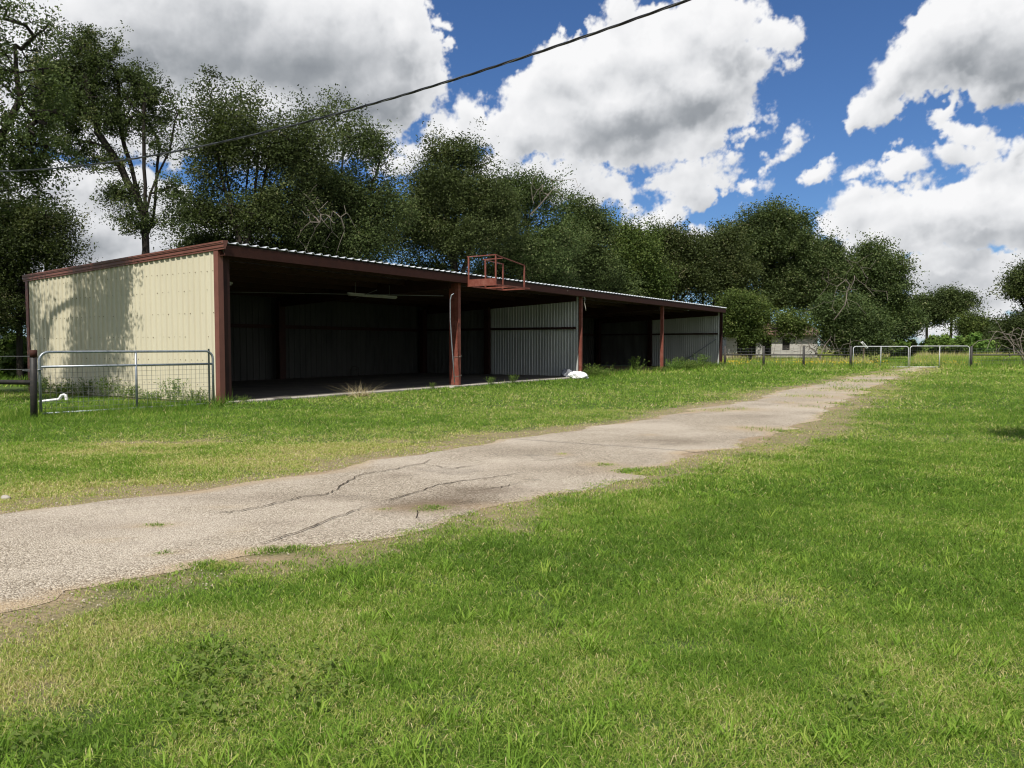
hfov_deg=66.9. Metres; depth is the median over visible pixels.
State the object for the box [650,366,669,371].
weed clump
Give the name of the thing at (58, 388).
weed clump
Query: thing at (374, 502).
drive cracks
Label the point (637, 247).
oak tree
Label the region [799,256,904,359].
oak tree
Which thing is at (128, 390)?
weed clump
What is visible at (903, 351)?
shrub
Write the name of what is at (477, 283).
steel basket
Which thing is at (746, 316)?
tree
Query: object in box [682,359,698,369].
weed clump
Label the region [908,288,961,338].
oak tree
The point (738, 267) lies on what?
oak tree
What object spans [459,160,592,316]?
oak tree
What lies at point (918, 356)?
pasture grass
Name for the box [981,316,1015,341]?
oak tree
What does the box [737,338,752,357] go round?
doorway
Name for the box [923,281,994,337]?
oak tree
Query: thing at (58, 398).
downspout offcut
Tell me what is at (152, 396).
weed clump
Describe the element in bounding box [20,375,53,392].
weed clump
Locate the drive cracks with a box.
[222,421,622,542]
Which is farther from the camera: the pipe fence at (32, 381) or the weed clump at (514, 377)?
the weed clump at (514, 377)
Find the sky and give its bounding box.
[0,0,1023,340]
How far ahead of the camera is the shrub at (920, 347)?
95.51 m
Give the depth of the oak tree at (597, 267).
53.52 m
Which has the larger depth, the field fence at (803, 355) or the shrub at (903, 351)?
the shrub at (903, 351)
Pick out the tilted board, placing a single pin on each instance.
(863, 343)
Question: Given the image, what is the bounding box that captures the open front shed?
[22,240,726,403]
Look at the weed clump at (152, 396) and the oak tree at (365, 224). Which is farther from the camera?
the oak tree at (365, 224)
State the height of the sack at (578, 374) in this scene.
0.306 m
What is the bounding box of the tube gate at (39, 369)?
[22,350,214,413]
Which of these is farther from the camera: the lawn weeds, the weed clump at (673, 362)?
the weed clump at (673, 362)
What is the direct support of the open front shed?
on the ground at (254, 558)
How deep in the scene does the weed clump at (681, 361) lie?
43.59 m
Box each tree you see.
[0,0,90,251]
[0,154,102,379]
[8,20,197,253]
[151,63,360,253]
[276,83,430,264]
[380,116,536,278]
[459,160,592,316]
[537,183,653,365]
[602,207,687,299]
[637,214,731,304]
[672,219,778,337]
[701,193,831,322]
[709,283,827,359]
[787,226,929,355]
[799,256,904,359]
[882,298,933,356]
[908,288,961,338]
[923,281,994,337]
[943,306,998,338]
[976,317,1023,362]
[980,253,1023,356]
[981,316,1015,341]
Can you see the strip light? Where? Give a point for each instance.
(374, 296)
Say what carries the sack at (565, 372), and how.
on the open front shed
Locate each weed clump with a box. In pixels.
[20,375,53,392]
[42,383,75,395]
[63,377,100,396]
[89,374,123,397]
[112,382,145,399]
[127,389,171,400]
[154,377,190,401]
[168,387,210,401]
[236,396,249,400]
[483,376,494,383]
[510,374,518,382]
[582,362,615,376]
[591,367,615,374]
[628,356,648,370]
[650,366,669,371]
[664,357,686,369]
[670,356,693,367]
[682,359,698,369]
[686,353,710,366]
[686,358,706,367]
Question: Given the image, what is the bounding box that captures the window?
[782,339,789,349]
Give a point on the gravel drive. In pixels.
(64, 548)
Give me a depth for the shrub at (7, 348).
32.16 m
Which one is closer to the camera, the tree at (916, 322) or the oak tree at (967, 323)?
the tree at (916, 322)
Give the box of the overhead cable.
[0,0,690,171]
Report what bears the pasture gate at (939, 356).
attached to the field fence at (971, 353)
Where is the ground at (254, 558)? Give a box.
[0,346,1023,767]
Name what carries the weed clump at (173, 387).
on the ground at (254, 558)
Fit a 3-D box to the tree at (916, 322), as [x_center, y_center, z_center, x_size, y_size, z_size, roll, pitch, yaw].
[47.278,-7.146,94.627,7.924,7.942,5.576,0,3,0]
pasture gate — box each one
[853,346,908,366]
[909,346,969,366]
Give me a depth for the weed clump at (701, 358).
46.44 m
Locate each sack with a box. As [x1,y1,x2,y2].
[560,369,572,376]
[568,371,588,378]
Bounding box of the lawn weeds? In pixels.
[0,517,989,766]
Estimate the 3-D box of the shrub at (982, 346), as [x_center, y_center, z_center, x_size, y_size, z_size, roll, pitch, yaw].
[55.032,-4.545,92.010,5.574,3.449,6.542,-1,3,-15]
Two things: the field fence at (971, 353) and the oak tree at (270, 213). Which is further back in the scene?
the field fence at (971, 353)
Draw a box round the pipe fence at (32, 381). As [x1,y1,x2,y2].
[0,350,37,417]
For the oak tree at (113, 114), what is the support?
on the ground at (254, 558)
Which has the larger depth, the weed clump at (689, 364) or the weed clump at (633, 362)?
the weed clump at (689, 364)
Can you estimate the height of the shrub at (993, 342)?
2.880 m
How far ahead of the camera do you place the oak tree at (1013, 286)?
57.51 m
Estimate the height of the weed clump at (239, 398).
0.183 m
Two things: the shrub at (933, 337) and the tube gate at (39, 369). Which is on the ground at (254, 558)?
the shrub at (933, 337)
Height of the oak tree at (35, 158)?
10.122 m
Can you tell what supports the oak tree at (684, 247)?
on the ground at (254, 558)
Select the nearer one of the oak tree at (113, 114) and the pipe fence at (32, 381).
the pipe fence at (32, 381)
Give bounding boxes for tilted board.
[861,341,867,360]
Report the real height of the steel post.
1.530 m
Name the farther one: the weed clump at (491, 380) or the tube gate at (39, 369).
the weed clump at (491, 380)
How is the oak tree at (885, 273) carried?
on the ground at (254, 558)
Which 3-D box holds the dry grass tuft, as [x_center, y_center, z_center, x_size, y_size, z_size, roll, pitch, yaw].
[-4.069,0.088,21.601,2.665,0.495,2.782,-1,3,-12]
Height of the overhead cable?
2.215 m
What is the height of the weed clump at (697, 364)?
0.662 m
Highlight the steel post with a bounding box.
[206,349,212,405]
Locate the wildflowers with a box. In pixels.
[710,358,982,364]
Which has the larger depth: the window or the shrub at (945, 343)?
the shrub at (945, 343)
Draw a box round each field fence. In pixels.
[723,346,851,365]
[970,346,1023,366]
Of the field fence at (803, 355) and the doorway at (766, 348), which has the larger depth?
the doorway at (766, 348)
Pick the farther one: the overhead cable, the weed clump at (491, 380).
the weed clump at (491, 380)
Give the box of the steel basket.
[466,254,529,290]
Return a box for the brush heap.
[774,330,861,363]
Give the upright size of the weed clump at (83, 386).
0.584 m
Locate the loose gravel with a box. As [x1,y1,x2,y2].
[0,392,877,669]
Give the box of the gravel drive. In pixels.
[0,366,928,612]
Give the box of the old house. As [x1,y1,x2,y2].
[722,323,817,359]
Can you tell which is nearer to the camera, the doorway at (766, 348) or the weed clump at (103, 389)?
the weed clump at (103, 389)
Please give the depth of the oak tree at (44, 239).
28.85 m
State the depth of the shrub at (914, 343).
97.38 m
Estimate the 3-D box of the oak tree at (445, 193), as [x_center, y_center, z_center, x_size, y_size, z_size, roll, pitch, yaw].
[-3.762,-8.120,46.477,10.863,14.669,7.800,0,3,0]
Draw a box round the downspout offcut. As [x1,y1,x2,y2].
[42,393,66,402]
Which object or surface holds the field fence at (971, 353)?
on the ground at (254, 558)
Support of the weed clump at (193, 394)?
on the ground at (254, 558)
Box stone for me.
[1,495,10,499]
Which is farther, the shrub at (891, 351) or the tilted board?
the shrub at (891, 351)
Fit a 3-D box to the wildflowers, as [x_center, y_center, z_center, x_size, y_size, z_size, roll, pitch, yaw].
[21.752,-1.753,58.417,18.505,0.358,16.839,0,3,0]
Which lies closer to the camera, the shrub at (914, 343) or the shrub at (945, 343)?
the shrub at (945, 343)
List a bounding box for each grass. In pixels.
[0,349,1023,386]
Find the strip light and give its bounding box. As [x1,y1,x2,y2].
[347,282,396,298]
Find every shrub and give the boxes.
[0,333,27,377]
[859,338,897,354]
[889,338,913,356]
[901,339,924,355]
[914,340,935,354]
[921,333,980,354]
[924,334,965,342]
[952,332,1006,353]
[985,337,1005,353]
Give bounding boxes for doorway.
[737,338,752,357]
[762,338,768,356]
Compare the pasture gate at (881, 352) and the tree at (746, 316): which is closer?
the pasture gate at (881, 352)
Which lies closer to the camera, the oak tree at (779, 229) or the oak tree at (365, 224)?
the oak tree at (365, 224)
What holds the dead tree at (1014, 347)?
on the ground at (254, 558)
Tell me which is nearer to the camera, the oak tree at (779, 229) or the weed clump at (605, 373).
the weed clump at (605, 373)
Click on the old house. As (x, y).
(778, 347)
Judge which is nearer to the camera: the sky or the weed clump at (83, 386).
the weed clump at (83, 386)
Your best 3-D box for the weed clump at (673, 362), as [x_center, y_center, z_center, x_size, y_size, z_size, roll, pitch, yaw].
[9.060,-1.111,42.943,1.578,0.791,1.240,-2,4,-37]
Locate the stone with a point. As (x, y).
(7, 497)
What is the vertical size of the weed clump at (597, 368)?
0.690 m
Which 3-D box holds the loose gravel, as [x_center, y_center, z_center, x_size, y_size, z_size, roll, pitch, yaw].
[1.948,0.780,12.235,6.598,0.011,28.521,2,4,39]
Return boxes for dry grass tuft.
[339,381,416,396]

